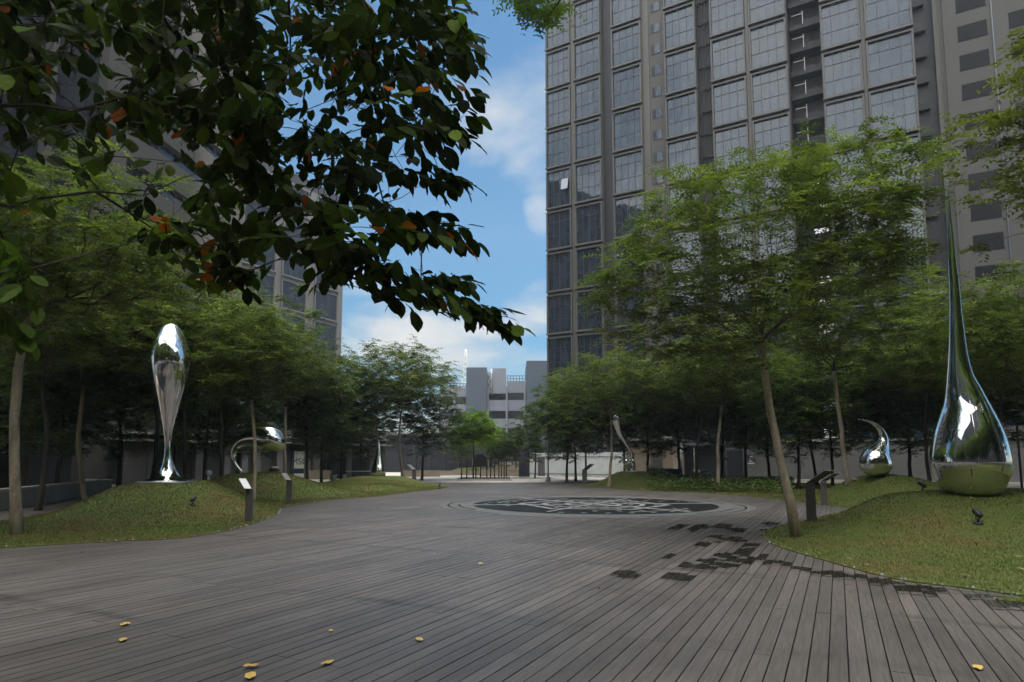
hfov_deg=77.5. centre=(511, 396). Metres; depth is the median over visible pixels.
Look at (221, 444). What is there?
tree
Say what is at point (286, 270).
window
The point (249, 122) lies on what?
tree
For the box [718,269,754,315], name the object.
window
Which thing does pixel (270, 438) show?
mirror sculpture
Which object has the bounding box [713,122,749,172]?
window
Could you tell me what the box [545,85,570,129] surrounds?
window
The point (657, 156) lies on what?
small window
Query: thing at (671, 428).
tree
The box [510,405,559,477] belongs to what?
tree
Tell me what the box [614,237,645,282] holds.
window
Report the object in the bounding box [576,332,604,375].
window
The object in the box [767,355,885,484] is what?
tree
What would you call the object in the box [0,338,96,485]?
tree
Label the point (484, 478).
planter bed
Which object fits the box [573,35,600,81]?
window
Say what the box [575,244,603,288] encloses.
window
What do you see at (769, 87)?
window
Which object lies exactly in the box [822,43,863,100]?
window
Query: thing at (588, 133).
window
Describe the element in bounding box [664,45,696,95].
window
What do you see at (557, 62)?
window
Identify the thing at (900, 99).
window
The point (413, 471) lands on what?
plaque stand
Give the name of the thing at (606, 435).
tree
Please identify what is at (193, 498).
garden spotlight
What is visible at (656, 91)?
small window
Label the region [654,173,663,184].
small window
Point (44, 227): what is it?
tree
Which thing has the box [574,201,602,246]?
window
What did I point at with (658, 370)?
tree
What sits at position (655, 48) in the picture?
small window
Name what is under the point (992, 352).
tree
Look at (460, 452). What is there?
tree
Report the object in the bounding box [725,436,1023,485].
boundary wall
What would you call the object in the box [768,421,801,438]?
window
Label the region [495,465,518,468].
wall
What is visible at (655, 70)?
small window
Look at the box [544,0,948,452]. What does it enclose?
office tower
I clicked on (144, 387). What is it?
tree
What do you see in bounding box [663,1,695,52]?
window
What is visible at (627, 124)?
window
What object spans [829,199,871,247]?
window
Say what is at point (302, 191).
window
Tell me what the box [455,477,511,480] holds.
planter edge
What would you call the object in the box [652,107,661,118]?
small window
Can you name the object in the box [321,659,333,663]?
fallen leaf
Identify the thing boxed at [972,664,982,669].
fallen leaf
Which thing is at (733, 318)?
window
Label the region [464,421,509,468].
tree
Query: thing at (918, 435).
window
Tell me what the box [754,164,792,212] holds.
window
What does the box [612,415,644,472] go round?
mirror sculpture
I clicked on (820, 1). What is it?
window
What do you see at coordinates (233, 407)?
tree
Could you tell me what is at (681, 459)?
lamp post
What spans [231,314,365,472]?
tree
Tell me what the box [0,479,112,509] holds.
garden wall
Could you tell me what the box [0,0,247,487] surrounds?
banded block
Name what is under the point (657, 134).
small window
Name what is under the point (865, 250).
window
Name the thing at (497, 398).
car park
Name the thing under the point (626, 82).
window
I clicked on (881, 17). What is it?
window
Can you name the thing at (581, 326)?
window
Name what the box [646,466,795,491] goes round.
ground cover
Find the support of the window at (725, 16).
in the office tower
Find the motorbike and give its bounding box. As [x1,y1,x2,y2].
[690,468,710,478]
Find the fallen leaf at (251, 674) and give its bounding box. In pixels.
[245,671,255,678]
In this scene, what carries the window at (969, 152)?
in the stair core
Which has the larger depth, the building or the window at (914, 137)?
the window at (914, 137)
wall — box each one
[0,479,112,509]
[308,470,332,478]
[400,470,440,476]
[440,471,478,474]
[479,469,518,475]
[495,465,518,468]
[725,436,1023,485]
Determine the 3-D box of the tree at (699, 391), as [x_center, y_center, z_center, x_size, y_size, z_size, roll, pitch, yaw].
[11.143,0.214,34.257,7.124,10.188,6.840,0,-6,-4]
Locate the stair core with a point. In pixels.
(968, 37)
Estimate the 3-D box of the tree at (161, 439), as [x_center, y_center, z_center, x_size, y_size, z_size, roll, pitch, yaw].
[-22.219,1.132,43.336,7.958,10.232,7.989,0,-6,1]
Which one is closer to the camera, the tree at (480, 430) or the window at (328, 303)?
the tree at (480, 430)
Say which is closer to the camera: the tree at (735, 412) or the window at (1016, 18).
the tree at (735, 412)
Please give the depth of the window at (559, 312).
82.47 m
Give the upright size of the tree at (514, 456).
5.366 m
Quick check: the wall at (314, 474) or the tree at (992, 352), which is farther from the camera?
the wall at (314, 474)
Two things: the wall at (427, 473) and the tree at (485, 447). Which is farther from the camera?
the tree at (485, 447)
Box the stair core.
[930,0,1023,434]
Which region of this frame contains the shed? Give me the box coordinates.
[682,443,725,477]
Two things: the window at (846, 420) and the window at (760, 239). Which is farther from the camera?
the window at (760, 239)
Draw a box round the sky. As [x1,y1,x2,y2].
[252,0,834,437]
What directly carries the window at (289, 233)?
in the office block at (282, 277)
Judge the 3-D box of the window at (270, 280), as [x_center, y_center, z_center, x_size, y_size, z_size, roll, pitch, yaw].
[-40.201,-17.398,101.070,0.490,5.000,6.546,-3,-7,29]
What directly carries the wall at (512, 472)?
on the ground
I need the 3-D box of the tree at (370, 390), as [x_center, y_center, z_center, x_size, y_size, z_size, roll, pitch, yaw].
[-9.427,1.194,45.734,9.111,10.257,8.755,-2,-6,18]
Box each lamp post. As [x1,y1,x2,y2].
[546,413,550,481]
[679,439,682,476]
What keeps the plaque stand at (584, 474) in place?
on the lawn at (620, 477)
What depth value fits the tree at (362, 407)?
45.76 m
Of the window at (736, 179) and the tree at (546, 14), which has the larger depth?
the window at (736, 179)
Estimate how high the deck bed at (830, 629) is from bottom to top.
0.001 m
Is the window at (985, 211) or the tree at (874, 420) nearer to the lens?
the tree at (874, 420)
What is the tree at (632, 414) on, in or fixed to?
on the lawn at (620, 477)
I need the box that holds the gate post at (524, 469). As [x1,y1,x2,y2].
[519,447,529,476]
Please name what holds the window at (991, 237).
in the stair core
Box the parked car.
[493,458,518,465]
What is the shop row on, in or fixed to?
on the ground
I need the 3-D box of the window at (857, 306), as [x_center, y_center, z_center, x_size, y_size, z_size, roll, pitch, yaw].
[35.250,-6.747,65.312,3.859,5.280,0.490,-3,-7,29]
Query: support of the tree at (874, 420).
on the lawn at (620, 477)
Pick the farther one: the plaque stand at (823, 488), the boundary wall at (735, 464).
the boundary wall at (735, 464)
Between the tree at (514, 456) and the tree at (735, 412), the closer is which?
the tree at (735, 412)
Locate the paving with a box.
[310,472,836,482]
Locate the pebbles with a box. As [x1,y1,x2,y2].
[6,481,1018,598]
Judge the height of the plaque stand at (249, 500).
1.247 m
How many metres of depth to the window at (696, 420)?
72.80 m
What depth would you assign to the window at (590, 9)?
84.33 m
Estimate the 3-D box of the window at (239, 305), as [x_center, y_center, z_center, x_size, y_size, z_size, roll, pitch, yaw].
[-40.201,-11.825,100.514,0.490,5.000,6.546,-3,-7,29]
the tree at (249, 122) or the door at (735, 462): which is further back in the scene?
the door at (735, 462)
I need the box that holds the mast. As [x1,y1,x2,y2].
[462,349,467,385]
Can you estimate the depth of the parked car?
93.67 m
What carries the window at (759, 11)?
in the office tower
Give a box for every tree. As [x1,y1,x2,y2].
[0,0,535,361]
[0,136,273,534]
[0,243,195,510]
[0,250,213,500]
[0,287,146,483]
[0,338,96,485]
[31,306,222,486]
[48,259,266,477]
[86,275,305,477]
[108,370,232,465]
[142,338,285,479]
[185,283,334,500]
[187,328,308,475]
[194,366,293,472]
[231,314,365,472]
[250,340,362,478]
[275,354,381,481]
[312,365,397,478]
[315,345,438,450]
[328,384,407,475]
[337,334,466,476]
[380,363,467,479]
[442,406,502,477]
[443,426,479,463]
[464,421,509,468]
[484,424,520,476]
[492,0,586,38]
[499,431,526,468]
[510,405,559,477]
[518,367,612,482]
[538,346,666,486]
[539,374,615,480]
[553,367,625,466]
[571,113,965,537]
[589,372,660,470]
[598,358,687,472]
[623,335,756,485]
[623,340,724,477]
[659,305,795,490]
[667,353,765,477]
[685,344,791,477]
[711,348,816,477]
[737,334,870,488]
[740,237,975,486]
[750,337,894,484]
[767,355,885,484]
[819,342,932,457]
[836,299,1010,480]
[836,327,994,476]
[880,291,1023,422]
[882,303,1023,455]
[886,257,1023,391]
[931,28,1023,262]
[941,305,1023,447]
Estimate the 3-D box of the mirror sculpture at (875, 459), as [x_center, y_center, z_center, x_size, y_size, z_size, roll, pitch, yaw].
[13.598,1.929,23.927,1.114,2.174,1.118,0,-6,0]
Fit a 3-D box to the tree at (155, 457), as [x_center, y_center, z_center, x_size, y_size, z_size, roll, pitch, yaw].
[-15.241,-0.869,27.975,9.599,10.942,9.224,0,-6,-1]
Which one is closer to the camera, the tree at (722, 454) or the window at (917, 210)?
the tree at (722, 454)
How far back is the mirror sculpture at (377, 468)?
41.49 m
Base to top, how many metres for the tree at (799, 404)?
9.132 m
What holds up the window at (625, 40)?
in the office tower
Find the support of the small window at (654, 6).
in the office tower
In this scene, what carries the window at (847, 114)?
in the office tower
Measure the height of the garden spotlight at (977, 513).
0.346 m
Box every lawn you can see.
[0,472,447,548]
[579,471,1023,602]
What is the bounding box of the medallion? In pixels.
[439,496,755,517]
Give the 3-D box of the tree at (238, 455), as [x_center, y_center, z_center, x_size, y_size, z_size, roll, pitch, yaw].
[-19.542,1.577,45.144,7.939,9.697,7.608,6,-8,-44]
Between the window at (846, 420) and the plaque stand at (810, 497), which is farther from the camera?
the window at (846, 420)
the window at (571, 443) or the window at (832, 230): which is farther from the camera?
the window at (571, 443)
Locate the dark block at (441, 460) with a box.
[386,433,488,471]
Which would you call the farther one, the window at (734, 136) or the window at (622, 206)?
the window at (622, 206)
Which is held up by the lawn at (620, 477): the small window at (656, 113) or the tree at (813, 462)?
the tree at (813, 462)
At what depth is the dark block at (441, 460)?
91.54 m
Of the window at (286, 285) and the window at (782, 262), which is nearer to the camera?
the window at (782, 262)
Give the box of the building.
[626,437,687,474]
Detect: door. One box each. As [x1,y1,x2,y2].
[538,457,544,475]
[651,453,662,467]
[726,450,742,477]
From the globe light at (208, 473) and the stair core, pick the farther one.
the stair core
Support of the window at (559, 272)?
in the office tower
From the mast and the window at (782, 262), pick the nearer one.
the window at (782, 262)
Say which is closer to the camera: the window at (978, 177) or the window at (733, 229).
the window at (978, 177)
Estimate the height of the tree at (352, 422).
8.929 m
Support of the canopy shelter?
on the paving
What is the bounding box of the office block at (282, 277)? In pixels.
[237,160,343,393]
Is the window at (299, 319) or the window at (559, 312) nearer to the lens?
the window at (559, 312)
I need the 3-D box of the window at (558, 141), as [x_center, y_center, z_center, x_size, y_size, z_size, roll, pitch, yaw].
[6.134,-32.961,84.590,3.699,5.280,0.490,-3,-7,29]
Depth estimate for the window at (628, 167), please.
79.44 m
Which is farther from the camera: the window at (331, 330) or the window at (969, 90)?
the window at (331, 330)
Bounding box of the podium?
[237,395,301,426]
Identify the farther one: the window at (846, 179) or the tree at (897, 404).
the window at (846, 179)
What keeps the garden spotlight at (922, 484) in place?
on the lawn at (620, 477)
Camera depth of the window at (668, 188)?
76.08 m
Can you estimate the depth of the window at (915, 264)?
63.36 m
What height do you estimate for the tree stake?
1.906 m
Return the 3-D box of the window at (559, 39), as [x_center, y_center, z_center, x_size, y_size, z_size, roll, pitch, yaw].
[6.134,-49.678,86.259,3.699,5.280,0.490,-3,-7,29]
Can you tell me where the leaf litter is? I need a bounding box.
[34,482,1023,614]
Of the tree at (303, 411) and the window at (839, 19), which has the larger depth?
the window at (839, 19)
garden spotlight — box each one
[190,496,196,505]
[917,480,926,491]
[972,508,983,524]
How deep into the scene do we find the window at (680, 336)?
74.33 m
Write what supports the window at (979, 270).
in the stair core
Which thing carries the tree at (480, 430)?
on the paving
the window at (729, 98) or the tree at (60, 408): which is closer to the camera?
the tree at (60, 408)
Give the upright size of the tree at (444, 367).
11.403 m
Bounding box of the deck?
[0,482,1023,681]
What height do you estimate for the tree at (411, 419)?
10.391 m
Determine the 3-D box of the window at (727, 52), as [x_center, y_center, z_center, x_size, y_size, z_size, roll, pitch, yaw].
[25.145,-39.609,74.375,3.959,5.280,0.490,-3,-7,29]
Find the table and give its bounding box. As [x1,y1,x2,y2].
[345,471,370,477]
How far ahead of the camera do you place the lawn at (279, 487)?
17.60 m
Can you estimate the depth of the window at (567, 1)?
86.35 m
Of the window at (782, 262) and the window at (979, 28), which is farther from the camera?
the window at (782, 262)
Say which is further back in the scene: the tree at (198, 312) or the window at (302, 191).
the window at (302, 191)
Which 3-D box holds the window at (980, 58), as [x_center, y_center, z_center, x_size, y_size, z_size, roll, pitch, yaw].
[45.167,-32.891,62.326,2.471,1.620,0.048,-3,-7,29]
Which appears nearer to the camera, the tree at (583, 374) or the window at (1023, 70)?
the tree at (583, 374)
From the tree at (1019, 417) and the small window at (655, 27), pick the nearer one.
the tree at (1019, 417)
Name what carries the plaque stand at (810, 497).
on the lawn at (620, 477)
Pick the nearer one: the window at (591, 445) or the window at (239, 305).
the window at (591, 445)
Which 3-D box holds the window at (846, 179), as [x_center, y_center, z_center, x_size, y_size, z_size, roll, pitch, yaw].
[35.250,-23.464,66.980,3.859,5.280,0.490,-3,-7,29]
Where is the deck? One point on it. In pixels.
(505, 611)
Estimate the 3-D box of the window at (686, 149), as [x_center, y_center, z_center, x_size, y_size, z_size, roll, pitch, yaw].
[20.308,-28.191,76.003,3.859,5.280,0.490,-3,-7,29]
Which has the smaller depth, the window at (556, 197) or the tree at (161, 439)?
the tree at (161, 439)
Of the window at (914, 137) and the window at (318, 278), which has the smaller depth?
the window at (914, 137)
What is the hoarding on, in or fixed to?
on the ground
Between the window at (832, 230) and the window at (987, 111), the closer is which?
the window at (987, 111)
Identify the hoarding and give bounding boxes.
[530,452,626,477]
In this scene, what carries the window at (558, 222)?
in the office tower
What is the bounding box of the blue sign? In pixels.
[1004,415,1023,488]
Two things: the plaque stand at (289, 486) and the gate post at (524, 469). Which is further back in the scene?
the gate post at (524, 469)
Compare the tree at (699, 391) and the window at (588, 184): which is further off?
the window at (588, 184)
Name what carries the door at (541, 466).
in the hoarding
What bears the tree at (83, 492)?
on the ground
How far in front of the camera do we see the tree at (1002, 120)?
14.48 m
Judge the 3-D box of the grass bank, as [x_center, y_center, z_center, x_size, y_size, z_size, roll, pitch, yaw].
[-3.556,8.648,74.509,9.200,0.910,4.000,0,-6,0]
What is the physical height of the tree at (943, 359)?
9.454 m
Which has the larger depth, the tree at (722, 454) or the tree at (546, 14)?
the tree at (722, 454)
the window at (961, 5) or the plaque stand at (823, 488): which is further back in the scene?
the window at (961, 5)
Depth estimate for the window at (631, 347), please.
77.29 m
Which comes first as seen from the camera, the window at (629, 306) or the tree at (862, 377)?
the tree at (862, 377)
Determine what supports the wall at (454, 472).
on the ground
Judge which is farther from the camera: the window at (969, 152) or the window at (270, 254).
the window at (270, 254)
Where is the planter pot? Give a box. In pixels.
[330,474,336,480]
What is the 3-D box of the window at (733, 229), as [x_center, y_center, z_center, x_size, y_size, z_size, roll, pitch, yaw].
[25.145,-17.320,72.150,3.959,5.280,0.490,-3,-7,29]
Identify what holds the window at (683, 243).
in the office tower
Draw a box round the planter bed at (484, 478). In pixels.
[459,478,509,478]
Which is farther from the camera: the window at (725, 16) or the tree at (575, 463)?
the window at (725, 16)
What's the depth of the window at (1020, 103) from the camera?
60.21 m
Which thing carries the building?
on the ground
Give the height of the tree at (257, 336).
8.014 m
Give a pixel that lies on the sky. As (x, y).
(512, 175)
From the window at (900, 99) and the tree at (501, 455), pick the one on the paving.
the tree at (501, 455)
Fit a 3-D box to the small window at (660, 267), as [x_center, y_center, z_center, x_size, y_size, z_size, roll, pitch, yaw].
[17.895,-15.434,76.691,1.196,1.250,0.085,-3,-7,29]
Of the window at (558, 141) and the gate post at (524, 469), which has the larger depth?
the window at (558, 141)
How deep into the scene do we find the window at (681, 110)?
76.66 m
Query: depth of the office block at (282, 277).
108.81 m
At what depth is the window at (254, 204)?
101.28 m
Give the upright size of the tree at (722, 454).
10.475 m
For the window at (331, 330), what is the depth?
113.68 m
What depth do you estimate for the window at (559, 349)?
82.04 m
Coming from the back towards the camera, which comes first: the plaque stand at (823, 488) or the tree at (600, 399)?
the tree at (600, 399)
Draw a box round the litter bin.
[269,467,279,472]
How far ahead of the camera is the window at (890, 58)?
66.00 m
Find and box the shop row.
[105,421,393,483]
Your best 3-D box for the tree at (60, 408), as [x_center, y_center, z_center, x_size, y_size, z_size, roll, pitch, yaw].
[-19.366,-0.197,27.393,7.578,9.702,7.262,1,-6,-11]
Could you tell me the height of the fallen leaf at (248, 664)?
0.024 m
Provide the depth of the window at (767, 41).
72.33 m
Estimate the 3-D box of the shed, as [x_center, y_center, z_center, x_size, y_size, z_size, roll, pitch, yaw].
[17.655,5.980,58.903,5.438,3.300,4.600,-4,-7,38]
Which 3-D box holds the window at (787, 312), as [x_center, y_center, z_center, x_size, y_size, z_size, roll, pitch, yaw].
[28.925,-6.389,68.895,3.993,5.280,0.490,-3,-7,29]
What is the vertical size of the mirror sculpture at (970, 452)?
7.114 m
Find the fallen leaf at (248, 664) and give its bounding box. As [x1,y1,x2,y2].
[243,663,257,666]
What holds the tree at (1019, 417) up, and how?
on the lawn at (620, 477)
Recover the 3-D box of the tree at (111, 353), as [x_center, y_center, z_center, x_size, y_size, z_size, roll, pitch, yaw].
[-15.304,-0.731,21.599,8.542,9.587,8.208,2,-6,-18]
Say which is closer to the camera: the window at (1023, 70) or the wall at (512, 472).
the window at (1023, 70)
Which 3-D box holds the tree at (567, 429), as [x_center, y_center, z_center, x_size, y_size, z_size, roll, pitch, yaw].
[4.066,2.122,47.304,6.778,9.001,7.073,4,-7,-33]
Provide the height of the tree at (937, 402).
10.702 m
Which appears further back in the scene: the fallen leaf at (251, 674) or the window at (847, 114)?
the window at (847, 114)
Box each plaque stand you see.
[238,478,253,521]
[281,473,292,503]
[407,464,415,479]
[582,464,593,483]
[805,470,834,521]
[820,473,839,504]
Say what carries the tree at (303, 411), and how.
on the lawn at (279, 487)
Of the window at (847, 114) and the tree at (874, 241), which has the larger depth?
the window at (847, 114)
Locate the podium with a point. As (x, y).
(269, 421)
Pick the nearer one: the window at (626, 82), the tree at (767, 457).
the tree at (767, 457)
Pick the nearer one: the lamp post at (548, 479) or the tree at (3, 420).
the tree at (3, 420)
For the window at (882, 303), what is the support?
in the office tower
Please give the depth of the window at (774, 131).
71.24 m
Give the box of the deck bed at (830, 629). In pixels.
[112,484,891,681]
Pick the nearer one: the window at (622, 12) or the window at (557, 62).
the window at (622, 12)
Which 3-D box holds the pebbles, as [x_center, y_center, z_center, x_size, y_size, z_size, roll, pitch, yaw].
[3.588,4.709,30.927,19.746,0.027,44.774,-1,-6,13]
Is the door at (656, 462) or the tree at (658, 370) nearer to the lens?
the tree at (658, 370)
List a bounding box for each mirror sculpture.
[136,323,197,483]
[228,426,285,474]
[371,442,384,475]
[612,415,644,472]
[859,419,892,476]
[929,180,1013,495]
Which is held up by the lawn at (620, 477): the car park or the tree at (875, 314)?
the tree at (875, 314)
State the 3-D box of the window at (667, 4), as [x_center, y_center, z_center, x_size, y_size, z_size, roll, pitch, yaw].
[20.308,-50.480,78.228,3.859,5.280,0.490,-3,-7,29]
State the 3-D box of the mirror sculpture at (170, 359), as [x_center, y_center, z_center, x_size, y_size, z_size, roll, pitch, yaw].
[-10.698,0.206,20.079,1.720,5.127,1.720,0,-6,0]
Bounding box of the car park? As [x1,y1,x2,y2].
[439,361,547,467]
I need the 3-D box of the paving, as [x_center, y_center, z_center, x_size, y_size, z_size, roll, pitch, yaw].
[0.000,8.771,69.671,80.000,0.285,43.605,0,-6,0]
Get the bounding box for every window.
[239,305,273,336]
[240,266,275,306]
[242,245,276,272]
[243,200,277,225]
[279,313,305,345]
[280,278,306,313]
[281,251,307,281]
[283,217,307,242]
[292,184,309,219]
[312,320,336,352]
[313,289,337,322]
[314,264,338,291]
[544,7,569,51]
[545,45,570,90]
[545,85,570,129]
[545,125,570,169]
[545,166,571,210]
[545,208,571,251]
[546,0,569,7]
[546,250,572,292]
[546,292,572,334]
[546,335,572,377]
[551,438,573,452]
[572,0,599,41]
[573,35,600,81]
[573,75,601,121]
[574,117,601,162]
[574,159,602,203]
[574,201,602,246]
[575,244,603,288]
[575,288,604,331]
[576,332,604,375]
[577,430,605,452]
[610,0,640,28]
[610,20,641,69]
[611,62,641,110]
[612,105,642,153]
[613,148,643,195]
[613,192,644,239]
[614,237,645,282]
[615,283,646,327]
[616,327,647,371]
[650,1,659,12]
[650,22,659,33]
[651,43,660,54]
[651,64,660,75]
[652,86,661,97]
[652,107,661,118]
[653,129,662,140]
[653,151,662,162]
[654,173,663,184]
[656,263,665,273]
[662,0,692,9]
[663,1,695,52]
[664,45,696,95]
[665,90,697,139]
[666,134,699,184]
[667,182,700,228]
[668,228,701,273]
[670,274,703,320]
[671,322,704,363]
[673,420,706,442]
[709,0,744,38]
[710,30,745,82]
[711,75,747,128]
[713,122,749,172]
[715,170,751,220]
[716,218,753,265]
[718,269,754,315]
[719,318,756,360]
[747,0,784,25]
[748,17,787,71]
[750,64,789,118]
[752,112,791,165]
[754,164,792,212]
[756,211,795,261]
[759,262,796,311]
[763,312,799,360]
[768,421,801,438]
[818,0,830,3]
[819,0,860,51]
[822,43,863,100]
[824,93,865,148]
[827,145,868,198]
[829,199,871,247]
[834,250,873,301]
[835,303,877,352]
[844,420,880,438]
[863,0,912,39]
[866,28,916,89]
[869,80,919,140]
[872,133,923,192]
[877,187,927,239]
[878,242,930,296]
[881,298,931,346]
[894,412,936,437]
[955,0,985,13]
[957,19,987,41]
[959,48,990,70]
[961,79,992,100]
[964,108,993,130]
[966,139,996,160]
[968,170,998,190]
[970,201,1002,220]
[972,232,1004,251]
[975,263,1006,282]
[1008,9,1023,28]
[1011,42,1023,58]
[1013,70,1023,88]
[1015,102,1023,118]
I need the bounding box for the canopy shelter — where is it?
[470,449,543,465]
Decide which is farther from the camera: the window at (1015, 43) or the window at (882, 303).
the window at (882, 303)
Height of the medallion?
0.018 m
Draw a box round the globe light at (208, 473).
[205,470,211,478]
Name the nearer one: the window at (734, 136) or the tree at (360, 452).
the tree at (360, 452)

